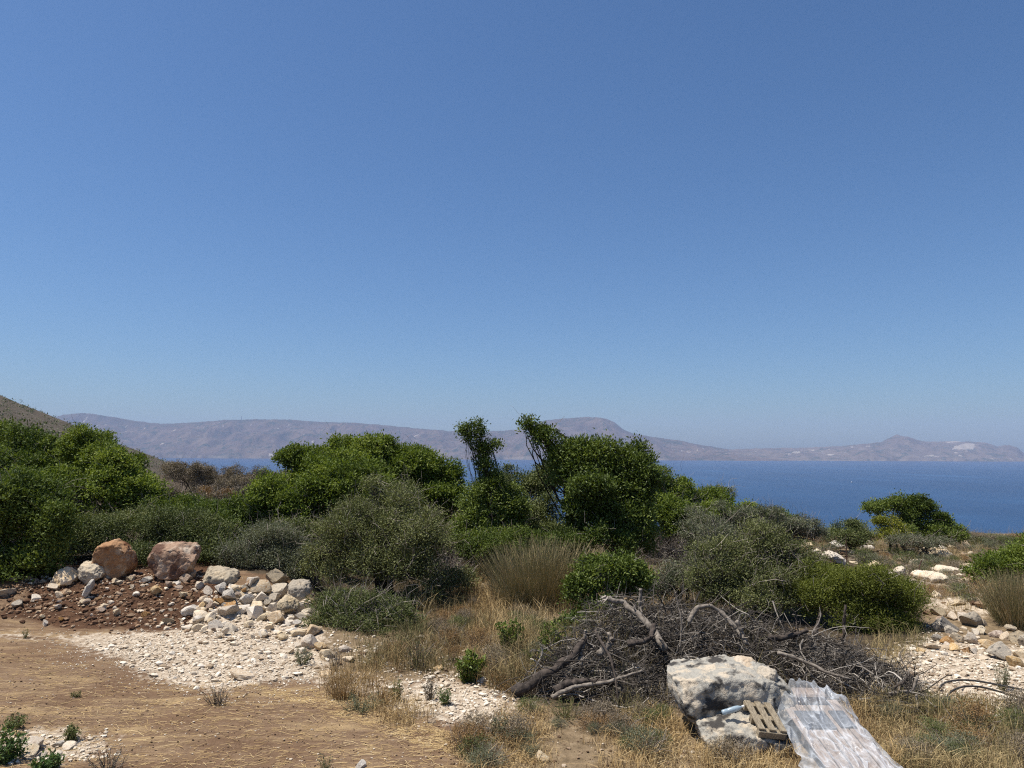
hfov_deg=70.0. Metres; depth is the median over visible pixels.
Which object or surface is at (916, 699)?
branch
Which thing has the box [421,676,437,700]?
weed
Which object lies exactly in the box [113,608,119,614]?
stone
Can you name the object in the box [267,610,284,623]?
stone
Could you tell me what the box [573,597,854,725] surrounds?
brush pile
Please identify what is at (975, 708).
dry weed
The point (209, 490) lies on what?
dry scrub
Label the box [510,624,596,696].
log
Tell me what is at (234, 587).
stone
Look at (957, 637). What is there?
stone
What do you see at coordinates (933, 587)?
cushion shrub
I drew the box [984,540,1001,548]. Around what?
cushion shrub
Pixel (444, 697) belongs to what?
weed
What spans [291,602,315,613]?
stone
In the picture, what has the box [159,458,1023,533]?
sea
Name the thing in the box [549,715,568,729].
dry weed
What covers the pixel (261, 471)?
scrub
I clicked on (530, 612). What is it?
dry weed
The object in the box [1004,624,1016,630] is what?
stone
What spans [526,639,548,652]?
dry weed
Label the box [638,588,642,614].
branch
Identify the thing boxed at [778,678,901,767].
plastic sheet
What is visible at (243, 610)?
stone
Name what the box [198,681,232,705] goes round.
weed
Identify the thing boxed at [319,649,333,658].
stone
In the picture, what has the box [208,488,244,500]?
dry scrub
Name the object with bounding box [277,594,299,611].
boulder
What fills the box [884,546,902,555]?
cushion shrub
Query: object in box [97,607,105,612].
stone
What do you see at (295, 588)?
boulder
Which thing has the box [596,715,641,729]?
dry weed
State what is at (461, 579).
scrub bush
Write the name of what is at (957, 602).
stone
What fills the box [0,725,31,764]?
weed
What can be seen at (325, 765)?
weed
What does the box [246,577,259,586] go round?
stone
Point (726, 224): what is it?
sky
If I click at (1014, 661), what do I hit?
stone
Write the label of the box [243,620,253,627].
stone
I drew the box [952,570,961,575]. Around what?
stone
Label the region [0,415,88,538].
lentisk shrub
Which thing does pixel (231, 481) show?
dry scrub
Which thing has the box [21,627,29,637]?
weed
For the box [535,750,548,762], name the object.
stone
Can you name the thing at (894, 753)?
dry weed
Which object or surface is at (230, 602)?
stone
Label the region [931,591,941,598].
rock
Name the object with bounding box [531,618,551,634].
dry weed
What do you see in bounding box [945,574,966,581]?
cushion shrub
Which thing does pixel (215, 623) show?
stone
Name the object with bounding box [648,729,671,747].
dry weed
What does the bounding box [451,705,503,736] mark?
dry weed
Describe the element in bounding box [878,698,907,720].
dry weed
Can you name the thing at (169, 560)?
boulder
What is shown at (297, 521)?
scrub bush
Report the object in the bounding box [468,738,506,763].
dry weed
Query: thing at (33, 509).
lentisk shrub
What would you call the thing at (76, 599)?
rubble
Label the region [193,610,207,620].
stone
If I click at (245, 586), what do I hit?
stone
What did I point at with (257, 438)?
mountain
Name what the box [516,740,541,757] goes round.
dry weed
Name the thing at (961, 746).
dry weed
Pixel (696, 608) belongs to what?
branch
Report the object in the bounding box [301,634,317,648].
stone
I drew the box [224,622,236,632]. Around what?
stone
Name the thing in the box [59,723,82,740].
weed
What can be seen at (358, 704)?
weed
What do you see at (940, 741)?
dry weed
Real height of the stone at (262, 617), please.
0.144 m
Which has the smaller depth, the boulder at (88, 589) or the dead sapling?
the dead sapling
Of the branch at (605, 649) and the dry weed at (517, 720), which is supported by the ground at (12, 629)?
the dry weed at (517, 720)
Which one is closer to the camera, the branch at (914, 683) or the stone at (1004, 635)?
the branch at (914, 683)
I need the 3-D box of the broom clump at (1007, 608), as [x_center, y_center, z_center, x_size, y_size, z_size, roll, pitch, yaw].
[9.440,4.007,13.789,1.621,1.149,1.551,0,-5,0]
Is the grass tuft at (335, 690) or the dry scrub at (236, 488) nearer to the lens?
the grass tuft at (335, 690)
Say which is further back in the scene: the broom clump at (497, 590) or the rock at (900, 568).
the rock at (900, 568)
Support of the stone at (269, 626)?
on the ground at (12, 629)
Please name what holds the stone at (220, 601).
on the ground at (12, 629)
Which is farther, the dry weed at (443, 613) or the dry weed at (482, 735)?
the dry weed at (443, 613)
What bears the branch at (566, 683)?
on the brushwood
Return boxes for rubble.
[0,561,226,636]
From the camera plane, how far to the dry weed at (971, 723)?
8.35 m
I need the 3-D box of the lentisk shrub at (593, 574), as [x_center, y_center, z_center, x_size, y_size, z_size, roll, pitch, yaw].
[1.780,3.847,13.736,2.349,1.712,2.501,0,-5,0]
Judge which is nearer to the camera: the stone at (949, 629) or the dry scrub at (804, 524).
the stone at (949, 629)
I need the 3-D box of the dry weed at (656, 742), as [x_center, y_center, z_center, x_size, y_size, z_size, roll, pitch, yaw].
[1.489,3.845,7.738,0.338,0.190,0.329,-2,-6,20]
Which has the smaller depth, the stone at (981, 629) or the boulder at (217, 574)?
the stone at (981, 629)
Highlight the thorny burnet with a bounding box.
[203,502,326,579]
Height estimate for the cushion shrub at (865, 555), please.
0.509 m
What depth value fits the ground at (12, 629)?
9.73 m
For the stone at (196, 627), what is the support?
on the ground at (12, 629)
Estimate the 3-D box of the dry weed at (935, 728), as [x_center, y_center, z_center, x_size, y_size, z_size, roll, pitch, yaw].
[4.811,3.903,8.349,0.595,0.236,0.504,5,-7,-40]
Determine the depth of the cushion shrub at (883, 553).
24.45 m
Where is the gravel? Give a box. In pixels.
[3,577,1023,765]
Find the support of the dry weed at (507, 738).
on the ground at (12, 629)
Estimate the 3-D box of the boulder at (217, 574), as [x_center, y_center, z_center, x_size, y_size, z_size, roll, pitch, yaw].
[-5.920,3.917,14.880,0.734,0.401,0.632,0,-5,0]
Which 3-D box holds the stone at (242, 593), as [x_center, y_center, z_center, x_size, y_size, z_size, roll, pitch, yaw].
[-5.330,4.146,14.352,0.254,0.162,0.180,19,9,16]
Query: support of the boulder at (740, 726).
on the ground at (12, 629)
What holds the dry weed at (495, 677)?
on the ground at (12, 629)
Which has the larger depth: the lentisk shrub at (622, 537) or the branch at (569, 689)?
the lentisk shrub at (622, 537)
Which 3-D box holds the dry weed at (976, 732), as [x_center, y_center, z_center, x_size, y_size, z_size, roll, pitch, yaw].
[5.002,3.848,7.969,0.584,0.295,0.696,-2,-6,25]
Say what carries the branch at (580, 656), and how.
on the brushwood
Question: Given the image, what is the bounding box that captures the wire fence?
[845,539,964,598]
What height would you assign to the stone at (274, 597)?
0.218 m
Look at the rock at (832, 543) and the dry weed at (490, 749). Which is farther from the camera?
the rock at (832, 543)
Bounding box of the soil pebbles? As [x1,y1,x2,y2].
[0,544,1010,767]
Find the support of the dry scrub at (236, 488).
on the ground at (12, 629)
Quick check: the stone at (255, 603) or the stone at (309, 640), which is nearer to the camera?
the stone at (309, 640)
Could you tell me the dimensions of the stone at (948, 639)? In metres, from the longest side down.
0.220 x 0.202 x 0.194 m
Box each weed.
[0,712,30,729]
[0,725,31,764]
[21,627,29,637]
[27,747,65,767]
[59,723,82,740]
[69,690,80,697]
[83,747,128,767]
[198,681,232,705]
[293,646,312,664]
[317,752,332,767]
[327,646,349,670]
[341,690,383,714]
[378,638,415,656]
[388,676,403,699]
[403,630,435,669]
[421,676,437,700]
[426,607,456,622]
[427,600,438,609]
[429,626,466,648]
[430,620,465,642]
[434,597,448,605]
[434,685,453,704]
[437,715,494,755]
[439,642,463,660]
[441,604,475,615]
[446,613,469,628]
[448,724,466,737]
[451,605,473,619]
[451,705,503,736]
[452,587,466,599]
[452,731,496,761]
[454,648,487,683]
[462,623,495,648]
[464,727,492,749]
[464,742,515,767]
[465,596,481,606]
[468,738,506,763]
[477,640,506,660]
[484,649,511,671]
[486,671,524,692]
[487,670,505,682]
[487,706,537,743]
[490,710,507,742]
[491,725,543,747]
[494,617,524,651]
[496,723,539,745]
[505,607,532,624]
[508,604,531,612]
[513,650,535,664]
[514,694,547,713]
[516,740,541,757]
[518,609,540,619]
[522,648,546,664]
[523,613,545,629]
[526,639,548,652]
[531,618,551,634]
[537,619,574,653]
[546,696,584,720]
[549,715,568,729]
[566,706,586,719]
[569,709,606,732]
[579,696,629,725]
[585,720,604,733]
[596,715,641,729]
[602,717,634,736]
[607,709,641,737]
[617,736,634,749]
[618,720,673,758]
[629,697,655,715]
[634,705,665,725]
[637,737,667,754]
[645,714,659,725]
[648,701,675,719]
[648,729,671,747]
[699,731,754,767]
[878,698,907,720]
[879,703,900,718]
[884,747,906,758]
[887,731,937,763]
[906,731,938,750]
[908,714,959,738]
[919,728,980,759]
[931,695,961,709]
[933,714,950,725]
[940,690,1005,734]
[941,722,999,753]
[942,726,991,750]
[946,739,980,760]
[951,708,981,726]
[952,717,989,731]
[978,733,1002,750]
[982,714,1009,729]
[985,682,1023,720]
[993,661,1011,690]
[994,706,1023,731]
[997,728,1023,759]
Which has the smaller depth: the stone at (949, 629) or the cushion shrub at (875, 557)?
the stone at (949, 629)
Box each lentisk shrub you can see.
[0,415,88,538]
[0,460,88,583]
[38,418,175,539]
[221,458,328,529]
[474,459,584,549]
[549,542,664,636]
[577,511,664,590]
[648,462,799,549]
[820,509,878,549]
[857,488,974,545]
[956,526,1023,583]
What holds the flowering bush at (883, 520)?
on the ground at (12, 629)
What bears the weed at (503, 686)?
on the ground at (12, 629)
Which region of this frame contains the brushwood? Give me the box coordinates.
[492,569,951,719]
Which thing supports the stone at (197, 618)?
on the stone
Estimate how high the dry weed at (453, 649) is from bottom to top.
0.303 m
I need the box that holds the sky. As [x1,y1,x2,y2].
[0,0,1023,452]
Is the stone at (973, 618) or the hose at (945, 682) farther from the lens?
the stone at (973, 618)
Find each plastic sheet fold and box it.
[794,711,836,728]
[828,710,856,727]
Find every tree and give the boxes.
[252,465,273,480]
[271,420,468,529]
[442,415,534,572]
[512,407,669,552]
[813,612,821,637]
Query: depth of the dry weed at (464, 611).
13.84 m
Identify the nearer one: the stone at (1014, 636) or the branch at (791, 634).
the branch at (791, 634)
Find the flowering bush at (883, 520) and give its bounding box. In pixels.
[869,513,915,552]
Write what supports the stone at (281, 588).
on the ground at (12, 629)
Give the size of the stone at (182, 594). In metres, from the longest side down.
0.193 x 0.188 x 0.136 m
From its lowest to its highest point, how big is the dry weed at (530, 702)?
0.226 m
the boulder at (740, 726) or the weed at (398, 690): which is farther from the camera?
the weed at (398, 690)
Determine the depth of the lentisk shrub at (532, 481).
21.62 m
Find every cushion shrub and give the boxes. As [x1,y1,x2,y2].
[789,537,814,549]
[813,543,840,551]
[847,544,877,564]
[853,551,886,563]
[863,552,894,565]
[875,552,889,558]
[879,559,899,568]
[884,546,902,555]
[889,551,921,566]
[898,543,927,554]
[901,562,928,572]
[906,551,943,568]
[910,559,928,568]
[916,559,934,570]
[922,582,951,595]
[937,567,954,575]
[938,577,975,590]
[939,555,962,562]
[943,560,968,568]
[944,581,974,596]
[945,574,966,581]
[955,592,979,601]
[958,577,1011,603]
[959,554,976,562]
[964,543,984,550]
[969,532,990,539]
[970,536,994,542]
[971,535,994,543]
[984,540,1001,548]
[990,535,1013,545]
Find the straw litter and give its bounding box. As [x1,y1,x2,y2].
[0,653,534,767]
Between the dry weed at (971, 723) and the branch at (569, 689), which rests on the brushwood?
the branch at (569, 689)
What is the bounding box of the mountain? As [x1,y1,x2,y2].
[55,413,790,460]
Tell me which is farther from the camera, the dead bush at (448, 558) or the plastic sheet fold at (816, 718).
the dead bush at (448, 558)
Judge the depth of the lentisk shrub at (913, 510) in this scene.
27.36 m
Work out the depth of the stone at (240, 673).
10.25 m
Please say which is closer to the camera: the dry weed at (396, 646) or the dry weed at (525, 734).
the dry weed at (525, 734)
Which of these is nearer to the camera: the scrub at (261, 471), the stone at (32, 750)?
the stone at (32, 750)
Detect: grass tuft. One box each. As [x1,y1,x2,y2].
[318,666,362,700]
[367,684,399,704]
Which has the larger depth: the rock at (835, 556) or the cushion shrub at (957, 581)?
the rock at (835, 556)
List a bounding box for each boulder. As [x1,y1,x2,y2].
[50,567,78,585]
[78,561,104,583]
[82,579,94,597]
[91,538,137,578]
[147,541,201,579]
[203,565,239,584]
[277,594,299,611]
[288,579,312,600]
[666,654,794,724]
[695,711,791,758]
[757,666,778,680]
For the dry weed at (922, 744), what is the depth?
7.66 m
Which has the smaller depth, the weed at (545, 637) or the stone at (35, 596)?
the weed at (545, 637)
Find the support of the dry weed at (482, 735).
on the ground at (12, 629)
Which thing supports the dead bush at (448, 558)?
on the ground at (12, 629)
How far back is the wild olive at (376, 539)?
15.46 m
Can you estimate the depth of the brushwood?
10.41 m
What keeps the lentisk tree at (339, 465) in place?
on the ground at (12, 629)
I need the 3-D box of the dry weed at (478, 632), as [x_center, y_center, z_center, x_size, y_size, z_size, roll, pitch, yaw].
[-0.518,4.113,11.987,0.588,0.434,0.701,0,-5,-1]
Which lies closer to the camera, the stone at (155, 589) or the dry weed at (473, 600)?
the stone at (155, 589)
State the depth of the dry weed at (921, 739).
7.94 m
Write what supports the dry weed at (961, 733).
on the ground at (12, 629)
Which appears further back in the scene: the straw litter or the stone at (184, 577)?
the stone at (184, 577)
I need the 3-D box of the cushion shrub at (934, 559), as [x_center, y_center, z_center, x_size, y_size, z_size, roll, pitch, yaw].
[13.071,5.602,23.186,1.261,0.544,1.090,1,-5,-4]
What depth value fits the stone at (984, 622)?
13.67 m
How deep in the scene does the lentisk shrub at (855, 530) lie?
25.93 m
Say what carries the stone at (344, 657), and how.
on the ground at (12, 629)
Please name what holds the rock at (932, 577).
on the ground at (12, 629)
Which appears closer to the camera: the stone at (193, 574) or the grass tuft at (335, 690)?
the grass tuft at (335, 690)
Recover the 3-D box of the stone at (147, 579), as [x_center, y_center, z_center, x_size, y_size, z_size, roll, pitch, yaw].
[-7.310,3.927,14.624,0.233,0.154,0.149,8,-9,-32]
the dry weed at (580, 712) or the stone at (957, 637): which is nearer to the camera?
the dry weed at (580, 712)
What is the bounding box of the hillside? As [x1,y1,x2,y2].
[0,395,186,474]
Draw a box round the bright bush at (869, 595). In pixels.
[783,545,936,634]
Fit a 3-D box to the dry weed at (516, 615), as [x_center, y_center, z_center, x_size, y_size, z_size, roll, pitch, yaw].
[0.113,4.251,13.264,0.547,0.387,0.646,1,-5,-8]
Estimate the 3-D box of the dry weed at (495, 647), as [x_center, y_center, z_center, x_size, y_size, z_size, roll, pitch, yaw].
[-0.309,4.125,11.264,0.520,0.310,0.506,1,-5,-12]
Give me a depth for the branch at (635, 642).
10.02 m
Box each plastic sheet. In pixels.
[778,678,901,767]
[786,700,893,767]
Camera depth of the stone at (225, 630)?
12.60 m
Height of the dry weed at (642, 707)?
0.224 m
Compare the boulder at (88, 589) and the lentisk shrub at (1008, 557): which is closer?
the boulder at (88, 589)
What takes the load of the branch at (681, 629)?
on the brushwood
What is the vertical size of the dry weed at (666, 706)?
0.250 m
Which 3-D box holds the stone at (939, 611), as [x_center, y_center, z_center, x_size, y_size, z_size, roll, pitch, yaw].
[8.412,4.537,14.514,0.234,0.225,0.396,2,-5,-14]
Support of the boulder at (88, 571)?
on the ground at (12, 629)
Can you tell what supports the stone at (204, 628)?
on the ground at (12, 629)
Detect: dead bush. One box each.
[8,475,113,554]
[427,545,480,581]
[434,514,480,565]
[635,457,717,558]
[636,529,695,564]
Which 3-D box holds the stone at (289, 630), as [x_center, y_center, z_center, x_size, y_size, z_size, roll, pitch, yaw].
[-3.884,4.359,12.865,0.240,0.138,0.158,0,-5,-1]
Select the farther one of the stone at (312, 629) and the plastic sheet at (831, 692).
the stone at (312, 629)
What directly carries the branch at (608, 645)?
on the brushwood
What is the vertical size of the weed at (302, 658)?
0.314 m
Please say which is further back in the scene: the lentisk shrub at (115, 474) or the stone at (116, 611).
the lentisk shrub at (115, 474)
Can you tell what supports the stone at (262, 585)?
on the ground at (12, 629)
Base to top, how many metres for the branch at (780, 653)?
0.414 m
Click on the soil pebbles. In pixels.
(972, 602)
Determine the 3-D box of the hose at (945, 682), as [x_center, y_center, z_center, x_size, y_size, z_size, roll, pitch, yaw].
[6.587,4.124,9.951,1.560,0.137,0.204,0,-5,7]
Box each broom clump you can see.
[469,531,605,608]
[485,570,542,608]
[963,567,1023,629]
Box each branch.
[550,652,645,699]
[567,622,603,666]
[594,623,619,656]
[594,629,618,705]
[598,595,667,651]
[626,623,656,646]
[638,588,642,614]
[662,577,704,647]
[687,591,759,645]
[735,619,746,643]
[767,616,807,641]
[777,650,851,693]
[882,675,918,698]
[892,671,919,688]
[897,689,927,712]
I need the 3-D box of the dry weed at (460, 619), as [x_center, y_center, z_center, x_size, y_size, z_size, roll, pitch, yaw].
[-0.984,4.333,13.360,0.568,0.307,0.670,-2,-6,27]
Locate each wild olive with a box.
[287,468,469,596]
[658,503,844,620]
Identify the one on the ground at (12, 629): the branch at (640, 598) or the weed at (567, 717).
the weed at (567, 717)
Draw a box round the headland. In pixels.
[728,434,1023,461]
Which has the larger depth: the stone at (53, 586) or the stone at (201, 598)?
the stone at (53, 586)
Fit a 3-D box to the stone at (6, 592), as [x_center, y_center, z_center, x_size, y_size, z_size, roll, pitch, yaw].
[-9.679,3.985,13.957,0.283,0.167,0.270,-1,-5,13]
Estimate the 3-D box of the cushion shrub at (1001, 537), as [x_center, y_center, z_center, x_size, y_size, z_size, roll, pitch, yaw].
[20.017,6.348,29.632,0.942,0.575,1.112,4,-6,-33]
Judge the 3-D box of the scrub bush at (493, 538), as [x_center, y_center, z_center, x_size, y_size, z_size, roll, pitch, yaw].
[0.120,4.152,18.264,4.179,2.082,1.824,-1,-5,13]
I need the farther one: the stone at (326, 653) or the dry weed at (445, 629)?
the dry weed at (445, 629)
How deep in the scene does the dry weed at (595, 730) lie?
8.26 m
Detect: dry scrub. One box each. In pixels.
[154,455,219,494]
[161,478,210,499]
[190,460,251,489]
[195,478,235,500]
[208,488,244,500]
[211,472,258,496]
[231,482,253,498]
[245,464,295,487]
[671,494,831,558]
[882,526,963,557]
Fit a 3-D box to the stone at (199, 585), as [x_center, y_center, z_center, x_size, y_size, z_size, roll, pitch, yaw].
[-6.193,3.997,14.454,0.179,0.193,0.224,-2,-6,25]
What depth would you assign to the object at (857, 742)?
7.54 m
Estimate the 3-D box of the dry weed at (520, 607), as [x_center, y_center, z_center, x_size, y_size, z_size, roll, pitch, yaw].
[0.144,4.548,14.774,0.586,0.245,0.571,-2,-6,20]
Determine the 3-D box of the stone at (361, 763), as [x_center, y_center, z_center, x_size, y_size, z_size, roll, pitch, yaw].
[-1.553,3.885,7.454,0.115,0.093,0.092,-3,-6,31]
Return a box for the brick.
[791,688,826,704]
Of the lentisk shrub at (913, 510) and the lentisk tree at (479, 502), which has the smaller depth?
the lentisk tree at (479, 502)
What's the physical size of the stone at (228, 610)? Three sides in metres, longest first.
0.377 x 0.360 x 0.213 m
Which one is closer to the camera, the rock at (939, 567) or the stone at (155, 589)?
the stone at (155, 589)
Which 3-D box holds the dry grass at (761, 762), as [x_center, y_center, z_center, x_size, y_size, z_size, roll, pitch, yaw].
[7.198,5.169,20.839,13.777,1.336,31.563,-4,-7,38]
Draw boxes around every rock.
[821,550,848,565]
[830,541,845,548]
[893,566,906,574]
[910,569,947,582]
[919,547,953,558]
[930,565,964,572]
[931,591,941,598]
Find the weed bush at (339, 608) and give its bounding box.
[298,566,435,635]
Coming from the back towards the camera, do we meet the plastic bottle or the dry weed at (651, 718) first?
the dry weed at (651, 718)
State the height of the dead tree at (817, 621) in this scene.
0.672 m
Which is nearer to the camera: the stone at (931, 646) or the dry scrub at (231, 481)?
the stone at (931, 646)
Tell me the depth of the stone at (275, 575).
15.15 m
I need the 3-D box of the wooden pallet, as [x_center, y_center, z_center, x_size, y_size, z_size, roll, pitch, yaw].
[2.741,3.645,7.949,0.317,0.287,0.497,1,-5,-3]
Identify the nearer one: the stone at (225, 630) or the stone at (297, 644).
the stone at (297, 644)
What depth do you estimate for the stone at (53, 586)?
14.24 m
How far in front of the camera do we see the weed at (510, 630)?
11.63 m
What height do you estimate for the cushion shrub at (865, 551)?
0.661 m
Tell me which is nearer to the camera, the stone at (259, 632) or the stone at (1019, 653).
the stone at (1019, 653)
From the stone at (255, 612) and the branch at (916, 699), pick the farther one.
the stone at (255, 612)
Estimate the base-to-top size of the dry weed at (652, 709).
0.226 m
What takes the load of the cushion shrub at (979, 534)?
on the ground at (12, 629)
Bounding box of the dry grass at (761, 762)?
[308,541,1010,767]
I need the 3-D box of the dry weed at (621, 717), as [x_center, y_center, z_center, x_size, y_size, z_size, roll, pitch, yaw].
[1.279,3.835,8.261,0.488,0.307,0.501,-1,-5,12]
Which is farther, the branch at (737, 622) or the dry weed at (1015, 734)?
the branch at (737, 622)
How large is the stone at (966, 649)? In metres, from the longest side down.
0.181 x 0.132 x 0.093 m
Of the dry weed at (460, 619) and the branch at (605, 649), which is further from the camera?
the dry weed at (460, 619)
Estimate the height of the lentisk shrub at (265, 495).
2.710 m
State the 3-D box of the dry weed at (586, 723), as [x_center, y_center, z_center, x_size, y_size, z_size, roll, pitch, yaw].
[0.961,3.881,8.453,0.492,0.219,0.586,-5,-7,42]
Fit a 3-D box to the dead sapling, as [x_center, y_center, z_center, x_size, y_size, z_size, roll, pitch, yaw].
[5.248,3.916,11.524,0.341,0.787,0.389,0,-5,0]
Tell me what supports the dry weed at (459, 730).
on the ground at (12, 629)
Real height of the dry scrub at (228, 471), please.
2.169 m
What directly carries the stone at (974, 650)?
on the ground at (12, 629)
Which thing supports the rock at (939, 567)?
on the ground at (12, 629)
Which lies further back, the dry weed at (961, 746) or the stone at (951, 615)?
the stone at (951, 615)
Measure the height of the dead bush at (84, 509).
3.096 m
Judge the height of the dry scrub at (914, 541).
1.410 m
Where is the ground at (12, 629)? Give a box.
[0,475,1023,767]
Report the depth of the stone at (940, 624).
13.28 m
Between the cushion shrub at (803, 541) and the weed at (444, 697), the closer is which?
the weed at (444, 697)
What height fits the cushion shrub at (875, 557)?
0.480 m
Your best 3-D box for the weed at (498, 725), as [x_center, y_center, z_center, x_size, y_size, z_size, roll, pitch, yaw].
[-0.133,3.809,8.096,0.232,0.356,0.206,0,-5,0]
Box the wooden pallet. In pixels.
[742,700,786,739]
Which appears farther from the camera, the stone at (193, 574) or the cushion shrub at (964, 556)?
the cushion shrub at (964, 556)
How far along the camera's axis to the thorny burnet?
15.98 m
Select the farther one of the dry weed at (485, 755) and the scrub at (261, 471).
the scrub at (261, 471)
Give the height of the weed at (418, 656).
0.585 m
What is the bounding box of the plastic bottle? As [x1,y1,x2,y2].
[721,705,744,714]
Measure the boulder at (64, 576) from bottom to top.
0.366 m
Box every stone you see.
[0,588,16,595]
[11,600,22,606]
[20,743,38,758]
[22,736,43,749]
[31,594,40,600]
[38,751,47,757]
[46,583,57,589]
[52,740,64,746]
[55,591,63,597]
[61,588,69,595]
[62,741,77,750]
[82,598,90,604]
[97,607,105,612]
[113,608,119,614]
[126,576,135,580]
[140,576,152,581]
[141,611,149,616]
[150,585,162,594]
[162,618,174,624]
[165,581,171,587]
[179,573,192,582]
[179,592,188,597]
[181,604,197,615]
[183,624,192,628]
[189,570,195,577]
[191,624,203,631]
[192,615,202,621]
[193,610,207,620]
[195,581,203,589]
[199,596,207,601]
[200,625,208,631]
[202,586,212,595]
[203,598,212,603]
[203,611,216,621]
[205,600,215,609]
[208,619,223,629]
[214,598,227,604]
[215,582,225,593]
[216,605,238,615]
[221,627,228,633]
[222,588,236,599]
[223,599,235,605]
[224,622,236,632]
[229,668,253,679]
[231,584,239,591]
[234,590,244,597]
[238,604,249,613]
[239,594,253,604]
[241,585,249,591]
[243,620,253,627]
[245,605,262,618]
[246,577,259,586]
[249,579,271,593]
[251,601,265,610]
[256,591,268,600]
[256,612,268,620]
[258,629,267,637]
[261,630,266,636]
[264,598,272,604]
[264,624,273,629]
[265,568,289,583]
[267,603,276,611]
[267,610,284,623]
[268,593,280,601]
[271,583,287,595]
[277,632,287,640]
[285,627,296,632]
[290,629,306,636]
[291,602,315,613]
[293,619,301,624]
[294,612,305,620]
[294,642,300,647]
[301,608,315,615]
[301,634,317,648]
[304,624,321,635]
[314,642,322,650]
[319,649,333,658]
[320,641,327,648]
[320,669,331,677]
[338,645,351,651]
[342,656,353,661]
[356,759,366,767]
[433,664,442,670]
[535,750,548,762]
[733,655,756,666]
[925,643,937,648]
[929,607,946,616]
[930,616,959,631]
[931,634,940,640]
[939,636,953,642]
[944,625,958,633]
[946,611,956,619]
[947,598,953,604]
[949,643,959,650]
[950,599,965,605]
[950,632,964,642]
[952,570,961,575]
[957,612,965,620]
[958,611,982,626]
[960,647,970,652]
[964,632,977,643]
[970,648,977,653]
[971,628,979,634]
[976,625,985,634]
[980,639,994,649]
[982,619,987,625]
[986,641,1011,659]
[988,630,1002,637]
[999,631,1009,640]
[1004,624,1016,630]
[1005,656,1023,666]
[1009,630,1023,643]
[1012,649,1023,658]
[1017,634,1023,645]
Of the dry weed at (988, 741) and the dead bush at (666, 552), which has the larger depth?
the dead bush at (666, 552)
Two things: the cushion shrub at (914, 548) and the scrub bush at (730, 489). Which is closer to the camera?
the cushion shrub at (914, 548)
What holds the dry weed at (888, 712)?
on the ground at (12, 629)
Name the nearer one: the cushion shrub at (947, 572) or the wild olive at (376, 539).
the wild olive at (376, 539)
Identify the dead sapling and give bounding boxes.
[831,605,853,642]
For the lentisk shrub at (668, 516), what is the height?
3.531 m
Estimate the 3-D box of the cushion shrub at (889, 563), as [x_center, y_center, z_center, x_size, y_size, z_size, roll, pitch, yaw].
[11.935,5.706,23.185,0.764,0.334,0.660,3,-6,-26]
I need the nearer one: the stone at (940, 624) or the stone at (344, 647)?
the stone at (344, 647)
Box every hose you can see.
[938,679,1023,690]
[947,685,1023,698]
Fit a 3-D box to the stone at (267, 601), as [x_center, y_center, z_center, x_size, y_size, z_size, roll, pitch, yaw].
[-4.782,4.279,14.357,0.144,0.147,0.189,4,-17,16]
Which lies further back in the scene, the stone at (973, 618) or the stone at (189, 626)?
the stone at (973, 618)
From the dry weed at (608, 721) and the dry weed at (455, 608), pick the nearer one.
the dry weed at (608, 721)
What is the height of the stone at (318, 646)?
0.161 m
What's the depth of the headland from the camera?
16528.37 m
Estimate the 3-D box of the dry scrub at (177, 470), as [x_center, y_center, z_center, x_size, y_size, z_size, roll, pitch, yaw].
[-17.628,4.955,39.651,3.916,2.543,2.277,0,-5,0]
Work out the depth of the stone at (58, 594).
14.02 m
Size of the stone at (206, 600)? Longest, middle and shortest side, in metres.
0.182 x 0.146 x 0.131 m
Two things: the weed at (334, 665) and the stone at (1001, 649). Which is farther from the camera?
the stone at (1001, 649)
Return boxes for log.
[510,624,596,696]
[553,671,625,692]
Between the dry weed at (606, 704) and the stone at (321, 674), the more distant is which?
the stone at (321, 674)
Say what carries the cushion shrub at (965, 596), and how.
on the ground at (12, 629)
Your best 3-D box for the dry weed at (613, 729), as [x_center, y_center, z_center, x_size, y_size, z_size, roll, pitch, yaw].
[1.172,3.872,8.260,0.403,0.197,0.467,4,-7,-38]
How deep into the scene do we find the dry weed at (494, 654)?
10.67 m
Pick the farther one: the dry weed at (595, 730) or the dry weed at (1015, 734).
the dry weed at (595, 730)
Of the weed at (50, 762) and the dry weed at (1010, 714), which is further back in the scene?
the dry weed at (1010, 714)
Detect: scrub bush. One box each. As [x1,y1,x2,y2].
[38,487,244,568]
[125,485,261,542]
[244,503,341,568]
[392,545,482,606]
[448,513,596,572]
[642,524,711,605]
[707,477,743,498]
[835,537,866,551]
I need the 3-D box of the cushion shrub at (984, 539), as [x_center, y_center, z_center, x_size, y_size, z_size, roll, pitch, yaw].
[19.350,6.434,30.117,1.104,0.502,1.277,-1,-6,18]
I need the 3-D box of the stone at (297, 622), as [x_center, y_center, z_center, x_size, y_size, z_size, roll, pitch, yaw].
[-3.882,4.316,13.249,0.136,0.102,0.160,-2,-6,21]
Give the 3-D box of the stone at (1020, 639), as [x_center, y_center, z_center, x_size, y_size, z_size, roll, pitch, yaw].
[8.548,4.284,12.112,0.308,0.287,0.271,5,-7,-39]
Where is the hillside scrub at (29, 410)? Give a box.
[0,395,168,473]

